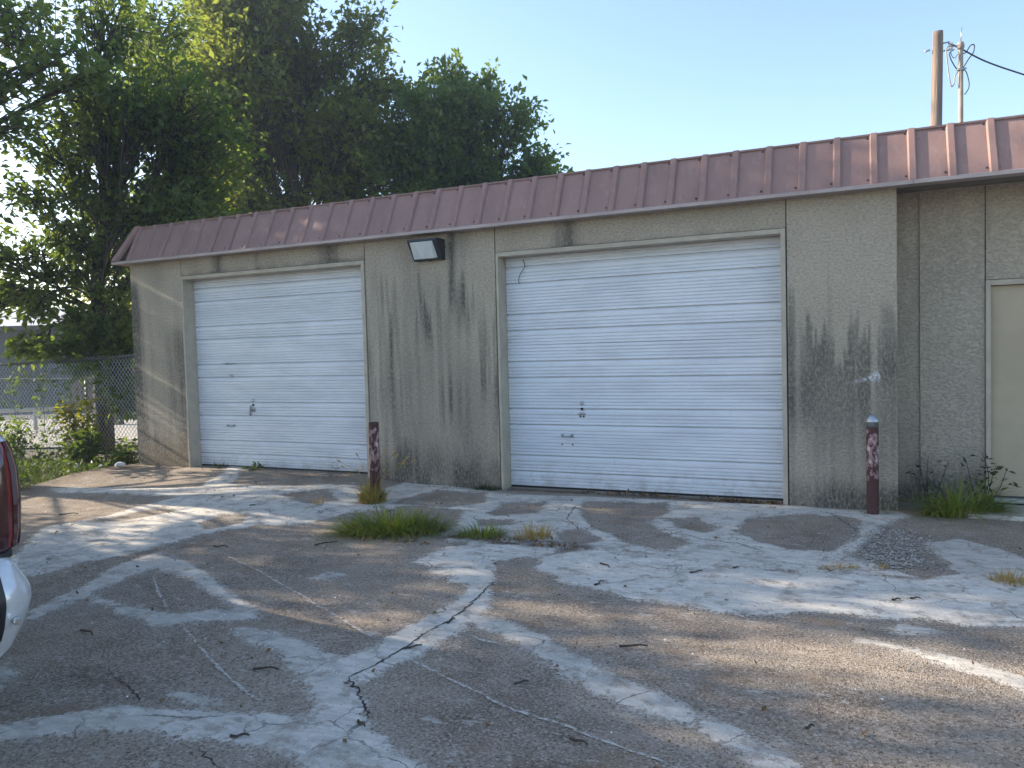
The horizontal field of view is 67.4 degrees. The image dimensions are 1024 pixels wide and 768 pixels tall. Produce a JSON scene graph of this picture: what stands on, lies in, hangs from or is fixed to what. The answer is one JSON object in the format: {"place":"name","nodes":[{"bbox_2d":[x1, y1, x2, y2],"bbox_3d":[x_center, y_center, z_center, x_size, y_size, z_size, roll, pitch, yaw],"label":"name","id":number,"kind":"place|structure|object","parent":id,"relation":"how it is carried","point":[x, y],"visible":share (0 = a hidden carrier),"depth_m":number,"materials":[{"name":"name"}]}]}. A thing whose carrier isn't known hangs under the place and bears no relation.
{"place":"outdoors","nodes":[
{"label":"outdoors","id":0,"kind":"place"},
{"bbox_2d":[0,408,133,419],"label":"lane","id":1,"kind":"structure","parent":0,"point":[30,413],"depth_m":23.25,"materials":[{"name":"grey asphalt"}]},
{"bbox_2d":[0,418,137,447],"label":"street","id":2,"kind":"structure","parent":0,"point":[119,433],"depth_m":17.13,"materials":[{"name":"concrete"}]},
{"bbox_2d":[61,249,131,424],"bbox_3d":[-9.061,-1.411,19.157,4.323,4.788,2.983,0,3,24],"label":"sunlit tree","id":3,"kind":"object","parent":2,"relation":"on","point":[86,298],"visible":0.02,"depth_m":19.01,"materials":[{"name":"green plant"}]},
{"bbox_2d":[110,0,420,214],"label":"tall tree","id":4,"kind":"object","parent":2,"relation":"on","point":[252,47],"visible":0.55,"depth_m":18.83,"materials":[{"name":"green plant"}]},
{"bbox_2d":[347,48,574,197],"bbox_3d":[-1.197,-4.062,20.320,5.993,9.575,5.306,-2,2,-10],"label":"round tree","id":5,"kind":"object","parent":2,"relation":"on","point":[452,132],"visible":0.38,"depth_m":18.84,"materials":[{"name":"green plant"}]},
{"bbox_2d":[14,418,138,487],"bbox_3d":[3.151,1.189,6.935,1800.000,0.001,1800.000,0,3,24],"label":"ground","id":6,"kind":"structure","parent":0,"point":[35,453],"depth_m":13.23,"materials":[{"name":"green plant"}]},
{"bbox_2d":[0,414,45,461],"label":"young shrub","id":7,"kind":"object","parent":6,"relation":"on","point":[11,439],"visible":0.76,"depth_m":12.06,"materials":[{"name":"green plant"}]},
{"bbox_2d":[0,407,52,429],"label":"pipe rail","id":8,"kind":"object","parent":6,"relation":"on","point":[9,411],"visible":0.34,"depth_m":17.84,"materials":[{"name":"metal"}]},
{"bbox_2d":[0,0,124,224],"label":"boundary tree","id":9,"kind":"object","parent":6,"relation":"on","point":[29,72],"visible":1,"depth_m":9.61,"materials":[{"name":"green plant"}]},
{"bbox_2d":[0,306,134,408],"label":"building","id":10,"kind":"structure","parent":6,"relation":"on","point":[18,327],"depth_m":26.07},
{"bbox_2d":[0,354,137,453],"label":"chain link fence","id":11,"kind":"object","parent":6,"relation":"on","point":[67,360],"visible":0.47,"depth_m":12.35,"materials":[{"name":"metal"}]},
{"bbox_2d":[0,366,112,457],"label":"fence vine","id":12,"kind":"object","parent":11,"relation":"attached to","point":[34,397],"visible":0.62,"depth_m":12.48,"materials":[{"name":"green plant"}]},
{"bbox_2d":[0,378,137,438],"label":"fence","id":13,"kind":"object","parent":6,"relation":"on","point":[36,379],"visible":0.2,"depth_m":14.96,"materials":[{"name":"metal"}]},
{"bbox_2d":[48,396,102,455],"bbox_3d":[-6.839,0.717,12.057,0.968,1.066,0.491,0,3,24],"label":"young shrub","id":14,"kind":"object","parent":6,"relation":"on","point":[74,426],"visible":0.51,"depth_m":12.00,"materials":[{"name":"green plant"}]},
{"bbox_2d":[15,449,137,481],"bbox_3d":[-8.896,1.223,9.887,6.761,0.341,6.609,0,3,24],"label":"ground cover","id":15,"kind":"object","parent":6,"relation":"on","point":[72,462],"visible":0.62,"depth_m":10.83,"materials":[{"name":"green plant"}]},
{"bbox_2d":[55,426,105,463],"bbox_3d":[-6.524,0.967,11.678,0.930,0.662,0.592,0,3,24],"label":"young shrub","id":16,"kind":"object","parent":6,"relation":"on","point":[83,441],"visible":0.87,"depth_m":11.57,"materials":[{"name":"green plant"}]},
{"bbox_2d":[100,436,138,464],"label":"young shrub","id":17,"kind":"object","parent":6,"relation":"on","point":[119,446],"visible":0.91,"depth_m":11.37,"materials":[{"name":"green plant"}]},
{"bbox_2d":[0,0,274,453],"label":"shade tree","id":18,"kind":"object","parent":6,"relation":"on","point":[134,111],"visible":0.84,"depth_m":12.44,"materials":[{"name":"green plant"}]},
{"bbox_2d":[111,114,1023,520],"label":"garage building","id":19,"kind":"structure","parent":6,"relation":"on","point":[775,322],"depth_m":7.85,"materials":[{"name":"paint"}]},
{"bbox_2d":[194,267,367,473],"bbox_3d":[-2.967,-0.164,9.829,2.851,2.600,0.092,0,3,24],"label":"garage door","id":20,"kind":"structure","parent":19,"relation":"in","point":[281,380],"depth_m":9.81,"materials":[{"name":"white paint"}]},
{"bbox_2d":[407,237,445,261],"bbox_3d":[-0.944,-1.491,8.535,0.395,0.251,0.200,0,3,24],"label":"wall lamp","id":21,"kind":"object","parent":19,"relation":"attached to","point":[427,249],"visible":1,"depth_m":8.49,"materials":[{"name":"brown metal"}]},
{"bbox_2d":[505,236,782,500],"bbox_3d":[1.272,-0.151,7.911,2.883,2.632,0.092,0,3,24],"label":"garage door","id":22,"kind":"structure","parent":19,"relation":"in","point":[701,414],"depth_m":7.85,"materials":[{"name":"white paint"}]},
{"bbox_2d":[956,27,966,122],"bbox_3d":[6.441,-3.609,11.012,0.130,2.950,0.097,0,3,24],"label":"service mast","id":23,"kind":"object","parent":19,"relation":"on","point":[960,48],"visible":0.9,"depth_m":10.96,"materials":[{"name":"metal"}]},
{"bbox_2d":[946,46,957,86],"bbox_3d":[6.309,-4.551,11.005,0.188,0.586,0.018,-1,2,0],"label":"hanging cable","id":24,"kind":"object","parent":23,"relation":"hanging from","point":[948,68],"visible":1,"depth_m":11.00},
{"bbox_2d":[949,49,956,68],"bbox_3d":[6.323,-4.648,11.000,0.127,0.296,0.016,-1,2,0],"label":"crossing cable","id":25,"kind":"object","parent":23,"relation":"attached to","point":[951,59],"visible":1,"depth_m":10.99,"materials":[{"name":"black rubber"}]},
{"bbox_2d":[964,69,969,94],"bbox_3d":[6.514,-4.337,11.013,0.096,0.375,0.014,-1,2,0],"label":"drooping cable","id":26,"kind":"object","parent":23,"relation":"hanging from","point":[968,81],"visible":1,"depth_m":11.01,"materials":[{"name":"black rubber"}]},
{"bbox_2d":[963,44,974,67],"bbox_3d":[6.508,-4.690,10.998,0.242,0.350,0.016,-1,2,0],"label":"looped cable","id":27,"kind":"object","parent":23,"relation":"attached to","point":[971,55],"visible":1,"depth_m":10.99,"materials":[{"name":"black rubber"}]},
{"bbox_2d":[952,44,1023,74],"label":"service cable","id":28,"kind":"object","parent":23,"relation":"attached to","point":[973,55],"visible":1,"depth_m":10.99,"materials":[{"name":"black rubber"}]},
{"bbox_2d":[985,278,1023,503],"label":"entry door","id":29,"kind":"structure","parent":19,"relation":"in","point":[1004,298],"depth_m":6.81,"materials":[{"name":"beige paint"}]},
{"bbox_2d":[924,30,952,125],"bbox_3d":[6.712,-2.284,12.071,0.396,6.400,0.189,0,3,24],"label":"utility pole","id":30,"kind":"object","parent":6,"relation":"on","point":[937,82],"visible":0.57,"depth_m":11.92,"materials":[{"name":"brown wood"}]},
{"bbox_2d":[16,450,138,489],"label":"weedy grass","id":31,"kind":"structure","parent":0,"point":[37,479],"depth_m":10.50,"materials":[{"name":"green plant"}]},
{"bbox_2d":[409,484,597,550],"bbox_3d":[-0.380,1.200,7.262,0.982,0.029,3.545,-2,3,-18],"label":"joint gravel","id":32,"kind":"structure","parent":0,"point":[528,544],"depth_m":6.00,"materials":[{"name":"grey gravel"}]},
{"bbox_2d":[0,463,1023,767],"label":"pavement","id":33,"kind":"structure","parent":0,"point":[438,699],"depth_m":4.10,"materials":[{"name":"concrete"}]},
{"bbox_2d":[0,435,31,656],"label":"pickup truck","id":34,"kind":"object","parent":33,"relation":"on","point":[15,593],"visible":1,"depth_m":2.74,"materials":[{"name":"silver metal"}]},
{"bbox_2d":[80,629,92,635],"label":"twig","id":35,"kind":"object","parent":33,"relation":"on","point":[83,630],"visible":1,"depth_m":4.26,"materials":[{"name":"brown wood"}]},
{"bbox_2d":[114,462,125,465],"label":"litter","id":36,"kind":"object","parent":33,"relation":"on","point":[119,463],"visible":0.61,"depth_m":10.68,"materials":[{"name":"white plastic"}]},
{"bbox_2d":[229,732,249,737],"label":"twig","id":37,"kind":"object","parent":33,"relation":"on","point":[237,735],"visible":1,"depth_m":3.04,"materials":[{"name":"brown wood"}]},
{"bbox_2d":[241,461,263,469],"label":"weed","id":38,"kind":"object","parent":33,"relation":"on","point":[259,465],"depth_m":9.87,"materials":[{"name":"green plant"}]},
{"bbox_2d":[253,666,278,669],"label":"twig","id":39,"kind":"object","parent":33,"relation":"on","point":[259,668],"visible":1,"depth_m":3.70,"materials":[{"name":"wood"}]},
{"bbox_2d":[310,497,325,504],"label":"grass tuft","id":40,"kind":"object","parent":33,"relation":"on","point":[317,502],"visible":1,"depth_m":7.76,"materials":[{"name":"yellow plant"}]},
{"bbox_2d":[314,540,337,545],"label":"twig","id":41,"kind":"object","parent":33,"relation":"on","point":[324,542],"visible":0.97,"depth_m":6.15,"materials":[{"name":"brown wood"}]},
{"bbox_2d":[357,719,364,726],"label":"twig","id":42,"kind":"object","parent":33,"relation":"on","point":[360,722],"visible":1,"depth_m":3.11,"materials":[{"name":"brown wood"}]},
{"bbox_2d":[368,422,379,492],"bbox_3d":[-1.406,0.814,7.853,0.106,0.850,0.106,-1,3,-12],"label":"bollard","id":43,"kind":"object","parent":33,"relation":"on","point":[374,458],"visible":0.7,"depth_m":7.81,"materials":[{"name":"metal"}]},
{"bbox_2d":[336,446,415,504],"bbox_3d":[-1.370,0.936,7.882,0.785,0.544,0.684,-1,2,0],"label":"weed tuft","id":44,"kind":"object","parent":33,"relation":"on","point":[367,496],"visible":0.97,"depth_m":7.78,"materials":[{"name":"green plant"}]},
{"bbox_2d":[311,499,467,545],"bbox_3d":[-1.019,1.139,6.513,1.517,0.386,1.217,-1,2,0],"label":"grass tuft","id":45,"kind":"object","parent":33,"relation":"on","point":[394,525],"visible":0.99,"depth_m":6.43,"materials":[{"name":"green plant"}]},
{"bbox_2d":[404,644,421,648],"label":"twig","id":46,"kind":"object","parent":33,"relation":"on","point":[407,647],"visible":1,"depth_m":3.92,"materials":[{"name":"wood"}]},
{"bbox_2d":[451,519,510,539],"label":"grass tuft","id":47,"kind":"object","parent":33,"relation":"on","point":[486,533],"visible":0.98,"depth_m":6.24,"materials":[{"name":"green plant"}]},
{"bbox_2d":[468,483,501,490],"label":"grass tuft","id":48,"kind":"object","parent":33,"relation":"on","point":[485,487],"visible":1,"depth_m":8.38,"materials":[{"name":"green plant"}]},
{"bbox_2d":[36,511,965,733],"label":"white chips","id":49,"kind":"object","parent":33,"relation":"on","point":[423,598],"visible":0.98,"depth_m":4.40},
{"bbox_2d":[514,679,528,684],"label":"twig","id":50,"kind":"object","parent":33,"relation":"on","point":[519,682],"visible":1,"depth_m":3.46,"materials":[{"name":"brown wood"}]},
{"bbox_2d":[29,468,1023,767],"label":"leaf crumbs","id":51,"kind":"object","parent":33,"relation":"on","point":[479,660],"visible":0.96,"depth_m":4.45,"materials":[{"name":"brown plant"}]},
{"bbox_2d":[502,516,558,540],"bbox_3d":[0.189,1.146,6.135,0.413,0.186,0.360,-4,3,-40],"label":"grass tuft","id":52,"kind":"object","parent":33,"relation":"on","point":[542,534],"visible":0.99,"depth_m":6.13,"materials":[{"name":"yellow plant"}]},
{"bbox_2d":[346,488,803,549],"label":"leaf litter","id":53,"kind":"object","parent":33,"relation":"on","point":[753,500],"visible":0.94,"depth_m":7.28,"materials":[{"name":"brown plant"}]},
{"bbox_2d":[569,737,588,744],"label":"twig","id":54,"kind":"object","parent":33,"relation":"on","point":[577,740],"visible":1,"depth_m":2.92,"materials":[{"name":"wood"}]},
{"bbox_2d":[619,644,647,646],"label":"twig","id":55,"kind":"object","parent":33,"relation":"on","point":[630,645],"visible":1,"depth_m":3.85,"materials":[{"name":"brown wood"}]},
{"bbox_2d":[804,723,814,729],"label":"twig","id":56,"kind":"object","parent":33,"relation":"on","point":[808,726],"visible":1,"depth_m":3.00,"materials":[{"name":"brown wood"}]},
{"bbox_2d":[816,560,860,571],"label":"grass tuft","id":57,"kind":"object","parent":33,"relation":"on","point":[839,566],"visible":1,"depth_m":5.10,"materials":[{"name":"plant"}]},
{"bbox_2d":[865,414,879,514],"bbox_3d":[3.143,0.724,6.694,0.117,0.929,0.117,-1,2,4],"label":"bollard","id":58,"kind":"object","parent":33,"relation":"on","point":[872,421],"visible":0.93,"depth_m":6.66,"materials":[{"name":"metal"}]},
{"bbox_2d":[871,561,887,569],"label":"grass tuft","id":59,"kind":"object","parent":33,"relation":"on","point":[881,566],"visible":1,"depth_m":5.10,"materials":[{"name":"yellow plant"}]},
{"bbox_2d":[905,456,952,503],"bbox_3d":[3.793,0.878,6.970,0.343,0.462,0.225,-2,2,-7],"label":"wall weed","id":60,"kind":"object","parent":33,"relation":"on","point":[918,466],"depth_m":6.98,"materials":[{"name":"green plant"}]},
{"bbox_2d":[865,469,1023,527],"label":"grass tuft","id":61,"kind":"object","parent":33,"relation":"on","point":[954,509],"visible":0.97,"depth_m":6.54,"materials":[{"name":"green plant"}]},
{"bbox_2d":[958,453,1020,505],"bbox_3d":[4.201,0.874,6.775,0.482,0.534,0.299,0,3,24],"label":"wall weed","id":62,"kind":"object","parent":33,"relation":"on","point":[991,473],"depth_m":6.77,"materials":[{"name":"green plant"}]},
{"bbox_2d":[979,567,1023,585],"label":"grass tuft","id":63,"kind":"object","parent":33,"relation":"on","point":[1010,575],"visible":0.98,"depth_m":4.73,"materials":[{"name":"plant"}]},
{"bbox_2d":[0,0,1023,307],"label":"sky","id":64,"kind":"structure","parent":0,"point":[623,82],"materials":[{"name":"blue"}]},
{"bbox_2d":[820,521,946,577],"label":"gravel","id":65,"kind":"structure","parent":0,"point":[898,550],"depth_m":5.51,"materials":[{"name":"grey gravel"}]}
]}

